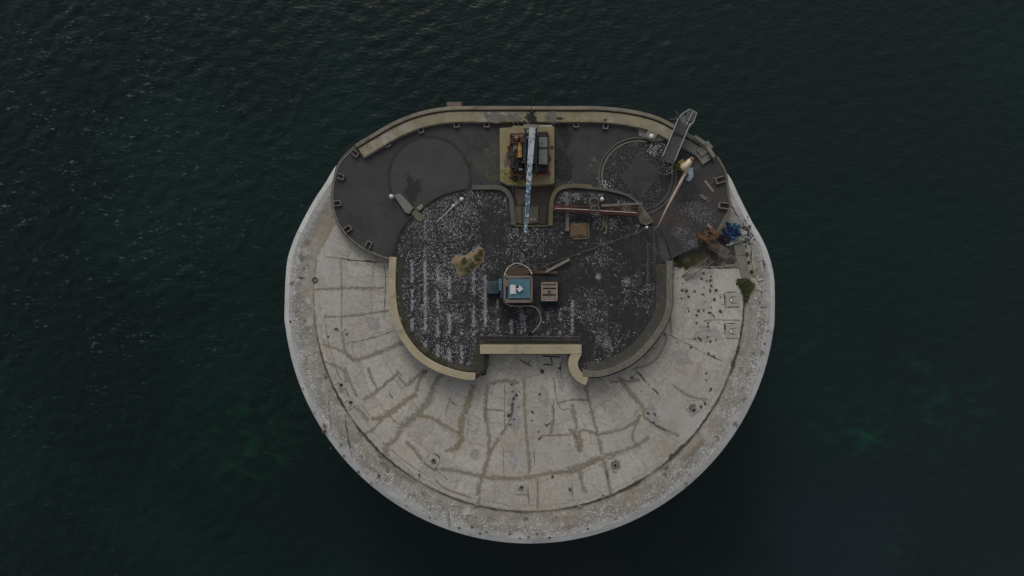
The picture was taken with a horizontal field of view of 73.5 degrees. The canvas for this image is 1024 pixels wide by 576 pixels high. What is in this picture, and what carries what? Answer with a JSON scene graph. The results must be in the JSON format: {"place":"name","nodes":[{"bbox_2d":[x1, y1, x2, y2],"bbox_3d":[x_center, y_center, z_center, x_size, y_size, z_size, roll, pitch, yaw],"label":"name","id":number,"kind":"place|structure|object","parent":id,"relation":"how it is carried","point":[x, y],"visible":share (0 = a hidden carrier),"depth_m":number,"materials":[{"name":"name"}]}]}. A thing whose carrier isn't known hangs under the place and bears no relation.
{"place":"outdoors","nodes":[
{"label":"outdoors","id":0,"kind":"place"},
{"bbox_2d":[0,0,1023,575],"bbox_3d":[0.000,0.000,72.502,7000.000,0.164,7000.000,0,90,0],"label":"water","id":1,"kind":"structure","parent":0,"point":[166,168],"depth_m":72.50,"materials":[{"name":"liquid"}]},
{"bbox_2d":[284,102,774,542],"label":"sea fort","id":2,"kind":"structure","parent":1,"relation":"in","point":[356,224],"depth_m":59.94,"materials":[{"name":"concrete"}]},
{"bbox_2d":[403,321,446,365],"bbox_3d":[-7.674,4.926,58.829,0.883,0.082,5.311,-45,90,0],"label":"weed line","id":3,"kind":"object","parent":2,"relation":"on","point":[427,352],"visible":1,"depth_m":58.83,"materials":[{"name":"plant"}]},
{"bbox_2d":[451,247,484,278],"bbox_3d":[-3.700,-2.368,58.824,3.178,0.161,2.078,-35,90,0],"label":"sand mound","id":4,"kind":"object","parent":2,"relation":"on","point":[457,264],"visible":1,"depth_m":58.83,"materials":[{"name":"beige sand"}]},
{"bbox_2d":[461,249,483,271],"bbox_3d":[-3.416,-2.503,58.665,2.483,0.188,1.219,-44,90,0],"label":"grass tuft","id":5,"kind":"object","parent":4,"relation":"on","point":[477,257],"visible":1,"depth_m":58.70,"materials":[{"name":"green plant"}]},
{"bbox_2d":[487,279,501,293],"bbox_3d":[-1.500,-0.141,58.568,1.305,0.656,1.282,0,90,0],"label":"teal crate","id":6,"kind":"object","parent":2,"relation":"on","point":[494,287],"visible":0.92,"depth_m":58.41,"materials":[{"name":"paint"}]},
{"bbox_2d":[500,289,507,298],"bbox_3d":[-0.672,0.504,58.229,0.651,1.308,0.773,0,90,0],"label":"navy bin","id":7,"kind":"object","parent":2,"relation":"on","point":[501,293],"visible":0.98,"depth_m":57.58,"materials":[{"name":"plastic"}]},
{"bbox_2d":[409,228,599,367],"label":"bird droppings","id":8,"kind":"object","parent":2,"relation":"on","point":[485,279],"visible":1,"depth_m":58.90,"materials":[{"name":"white"}]},
{"bbox_2d":[504,273,532,302],"bbox_3d":[0.519,0.007,58.140,2.408,1.540,2.510,0,90,0],"label":"blue cabin","id":9,"kind":"object","parent":2,"relation":"on","point":[525,294],"visible":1,"depth_m":57.39,"materials":[{"name":"blue metal"}]},
{"bbox_2d":[510,285,515,293],"bbox_3d":[0.087,0.120,57.350,0.488,0.050,0.753,0,90,0],"label":"white board","id":10,"kind":"object","parent":9,"relation":"on","point":[512,289],"visible":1,"depth_m":57.33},
{"bbox_2d":[503,263,531,288],"bbox_3d":[-0.022,-0.868,58.073,3.255,1.260,1.808,-40,90,0],"label":"hose","id":11,"kind":"object","parent":9,"relation":"on","point":[511,265],"visible":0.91,"depth_m":57.84,"materials":[{"name":"white rubber"}]},
{"bbox_2d":[503,299,540,332],"bbox_3d":[1.096,1.893,58.728,1.783,0.331,3.868,-40,90,0],"label":"hose","id":12,"kind":"object","parent":2,"relation":"on","point":[532,306],"visible":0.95,"depth_m":58.85,"materials":[{"name":"grey rubber"}]},
{"bbox_2d":[415,193,634,349],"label":"bird droppings","id":13,"kind":"object","parent":2,"relation":"on","point":[480,242],"visible":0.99,"depth_m":58.90,"materials":[{"name":"white"}]},
{"bbox_2d":[398,191,654,368],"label":"bird droppings","id":14,"kind":"object","parent":2,"relation":"on","point":[459,345],"visible":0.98,"depth_m":58.90,"materials":[{"name":"white"}]},
{"bbox_2d":[318,272,735,501],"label":"bird droppings","id":15,"kind":"object","parent":2,"relation":"on","point":[526,406],"visible":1,"depth_m":59.92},
{"bbox_2d":[290,239,769,538],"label":"bird droppings","id":16,"kind":"object","parent":2,"relation":"on","point":[296,319],"visible":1,"depth_m":59.98,"materials":[{"name":"white"}]},
{"bbox_2d":[510,120,551,242],"bbox_3d":[1.593,-8.854,57.444,3.546,2.502,10.090,0,90,0],"label":"crane","id":17,"kind":"object","parent":2,"relation":"on","point":[531,151],"visible":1,"depth_m":57.54,"materials":[{"name":"metal"}]},
{"bbox_2d":[506,144,513,156],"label":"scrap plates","id":18,"kind":"object","parent":17,"relation":"on","point":[508,153],"visible":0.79,"depth_m":58.42,"materials":[{"name":"metal"}]},
{"bbox_2d":[507,267,557,275],"bbox_3d":[1.713,-1.421,58.822,4.380,0.066,0.787,0,90,0],"label":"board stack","id":19,"kind":"object","parent":2,"relation":"on","point":[513,271],"visible":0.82,"depth_m":58.79,"materials":[{"name":"brown wood"}]},
{"bbox_2d":[540,281,557,301],"bbox_3d":[3.186,0.309,58.540,1.532,0.740,1.729,0,90,0],"label":"roof hatch","id":20,"kind":"object","parent":2,"relation":"on","point":[548,291],"visible":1,"depth_m":58.26,"materials":[{"name":"metal"}]},
{"bbox_2d":[565,194,568,230],"bbox_3d":[4.721,-6.480,58.773,0.288,0.088,3.228,-2,90,0],"label":"timber post","id":21,"kind":"object","parent":2,"relation":"on","point":[567,213],"visible":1,"depth_m":58.73,"materials":[{"name":"grey wood"}]},
{"bbox_2d":[570,223,587,237],"bbox_3d":[5.728,-4.946,58.839,1.542,0.130,1.303,0,90,0],"label":"rusty sheet","id":22,"kind":"object","parent":2,"relation":"on","point":[578,230],"visible":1,"depth_m":58.81,"materials":[{"name":"brown metal"}]},
{"bbox_2d":[529,228,644,271],"bbox_3d":[6.460,-3.216,58.590,10.706,0.451,0.170,-21,90,0],"label":"cable","id":23,"kind":"object","parent":2,"relation":"on","point":[587,250],"visible":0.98,"depth_m":58.77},
{"bbox_2d":[553,202,642,215],"bbox_3d":[7.307,-6.717,58.447,7.604,0.335,1.154,0,90,0],"label":"red gantry","id":24,"kind":"object","parent":2,"relation":"on","point":[582,210],"visible":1,"depth_m":58.37,"materials":[{"name":"metal"}]},
{"bbox_2d":[589,197,599,214],"bbox_3d":[6.994,-6.970,58.162,1.004,0.196,1.542,0,90,0],"label":"hose coil","id":25,"kind":"object","parent":24,"relation":"on","point":[594,205],"visible":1,"depth_m":58.20,"materials":[{"name":"rubber"}]},
{"bbox_2d":[605,214,607,233],"bbox_3d":[8.081,-5.454,58.800,0.148,0.088,1.723,4,90,0],"label":"timber post","id":26,"kind":"object","parent":2,"relation":"on","point":[606,224],"visible":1,"depth_m":58.76,"materials":[{"name":"grey wood"}]},
{"bbox_2d":[603,143,669,205],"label":"bird droppings","id":27,"kind":"object","parent":2,"relation":"on","point":[629,165],"visible":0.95,"depth_m":59.24,"materials":[{"name":"white"}]},
{"bbox_2d":[600,143,676,187],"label":"bird droppings","id":28,"kind":"object","parent":2,"relation":"on","point":[671,167],"visible":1,"depth_m":59.23,"materials":[{"name":"white"}]},
{"bbox_2d":[644,129,657,142],"bbox_3d":[11.964,-13.101,58.990,0.876,0.556,0.825,28,90,0],"label":"lamp pedestal","id":29,"kind":"object","parent":2,"relation":"on","point":[650,135],"visible":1,"depth_m":58.94,"materials":[{"name":"metal"}]},
{"bbox_2d":[654,157,694,230],"bbox_3d":[13.878,-7.896,58.398,1.426,1.795,6.761,18,90,0],"label":"derrick","id":30,"kind":"object","parent":2,"relation":"on","point":[682,165],"visible":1,"depth_m":58.01,"materials":[{"name":"red paint"}]},
{"bbox_2d":[660,109,696,166],"bbox_3d":[13.931,-13.061,58.425,1.986,1.757,5.134,25,90,0],"label":"gangway","id":31,"kind":"object","parent":2,"relation":"on","point":[675,136],"visible":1,"depth_m":58.47,"materials":[{"name":"metal"}]},
{"bbox_2d":[673,257,695,269],"bbox_3d":[15.132,-2.134,59.888,2.138,0.130,1.259,0,90,0],"label":"weed patch","id":32,"kind":"object","parent":2,"relation":"on","point":[686,265],"visible":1,"depth_m":59.89,"materials":[{"name":"green plant"}]},
{"bbox_2d":[686,167,693,181],"bbox_3d":[15.438,-9.818,59.254,0.582,0.072,1.258,16,90,0],"label":"plastic sheet","id":33,"kind":"object","parent":2,"relation":"on","point":[690,176],"visible":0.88,"depth_m":59.22,"materials":[{"name":"blue plastic"}]},
{"bbox_2d":[670,196,715,249],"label":"bird droppings","id":34,"kind":"object","parent":2,"relation":"on","point":[694,245],"visible":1,"depth_m":59.29,"materials":[{"name":"white"}]},
{"bbox_2d":[682,257,713,279],"bbox_3d":[16.137,-1.663,59.594,2.929,0.704,0.609,-37,90,0],"label":"ladder","id":35,"kind":"object","parent":2,"relation":"on","point":[697,268],"visible":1,"depth_m":59.57,"materials":[{"name":"grey metal"}]},
{"bbox_2d":[697,227,718,248],"bbox_3d":[16.870,-4.288,59.069,1.917,0.385,1.897,0,90,0],"label":"rusty scrap","id":36,"kind":"object","parent":2,"relation":"on","point":[703,237],"visible":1,"depth_m":59.04,"materials":[{"name":"metal"}]},
{"bbox_2d":[704,180,713,192],"bbox_3d":[17.044,-8.781,59.267,0.223,0.044,1.211,-38,90,0],"label":"plank","id":37,"kind":"object","parent":2,"relation":"on","point":[709,186],"visible":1,"depth_m":59.24,"materials":[{"name":"grey wood"}]},
{"bbox_2d":[707,241,728,257],"bbox_3d":[17.932,-3.396,59.778,1.886,0.305,0.816,33,90,0],"label":"wire rack","id":38,"kind":"object","parent":2,"relation":"on","point":[727,252],"visible":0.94,"depth_m":59.63,"materials":[{"name":"grey metal"}]},
{"bbox_2d":[718,234,730,245],"bbox_3d":[18.703,-4.298,59.711,1.397,0.357,1.071,-24,90,0],"label":"tarpaulin","id":39,"kind":"object","parent":2,"relation":"on","point":[724,239],"visible":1,"depth_m":59.76,"materials":[{"name":"plastic"}]},
{"bbox_2d":[722,222,740,240],"bbox_3d":[19.262,-4.907,59.618,1.905,0.541,1.490,33,90,0],"label":"tarpaulin","id":40,"kind":"object","parent":2,"relation":"on","point":[731,232],"visible":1,"depth_m":59.67,"materials":[{"name":"blue plastic"}]},
{"bbox_2d":[731,223,739,230],"bbox_3d":[19.386,-5.284,59.620,1.119,0.538,0.882,0,90,0],"label":"tarpaulin","id":41,"kind":"object","parent":40,"relation":"on","point":[735,226],"visible":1,"depth_m":59.61,"materials":[{"name":"teal fabric"}]},
{"bbox_2d":[727,236,746,245],"bbox_3d":[19.499,-4.182,59.702,1.986,0.374,0.715,-14,90,0],"label":"netting","id":42,"kind":"object","parent":2,"relation":"on","point":[737,240],"visible":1,"depth_m":59.76,"materials":[{"name":"white fabric"}]},
{"bbox_2d":[738,228,748,240],"bbox_3d":[20.017,-4.758,59.730,1.405,0.318,1.289,0,90,0],"label":"netting","id":43,"kind":"object","parent":2,"relation":"on","point":[744,234],"visible":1,"depth_m":59.76,"materials":[{"name":"white"}]},
{"bbox_2d":[735,278,755,301],"bbox_3d":[20.573,-0.036,59.811,1.651,0.318,2.335,-23,90,0],"label":"bush","id":44,"kind":"object","parent":2,"relation":"on","point":[746,285],"visible":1,"depth_m":59.82,"materials":[{"name":"green plant"}]},
{"bbox_2d":[741,226,749,235],"bbox_3d":[20.344,-4.979,59.867,0.620,0.147,0.951,-28,90,0],"label":"tyre","id":45,"kind":"object","parent":2,"relation":"on","point":[745,228],"visible":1,"depth_m":59.81,"materials":[{"name":"rubber"}]},
{"bbox_2d":[743,216,754,246],"bbox_3d":[20.623,-4.936,59.970,0.986,0.099,2.654,-11,90,0],"label":"rubble","id":46,"kind":"object","parent":2,"relation":"on","point":[748,235],"visible":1,"depth_m":59.93,"materials":[{"name":"stone"}]},
{"bbox_2d":[745,252,753,273],"bbox_3d":[20.744,-2.195,59.942,0.469,0.132,2.096,-17,90,0],"label":"weed line","id":47,"kind":"object","parent":2,"relation":"on","point":[749,262],"visible":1,"depth_m":59.94,"materials":[{"name":"green plant"}]},
{"bbox_2d":[545,258,569,272],"bbox_3d":[3.903,-1.917,58.695,2.326,0.089,0.224,-28,90,0],"label":"plank","id":48,"kind":"object","parent":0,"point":[557,265],"visible":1,"depth_m":58.67,"materials":[{"name":"grey wood"}]}
]}

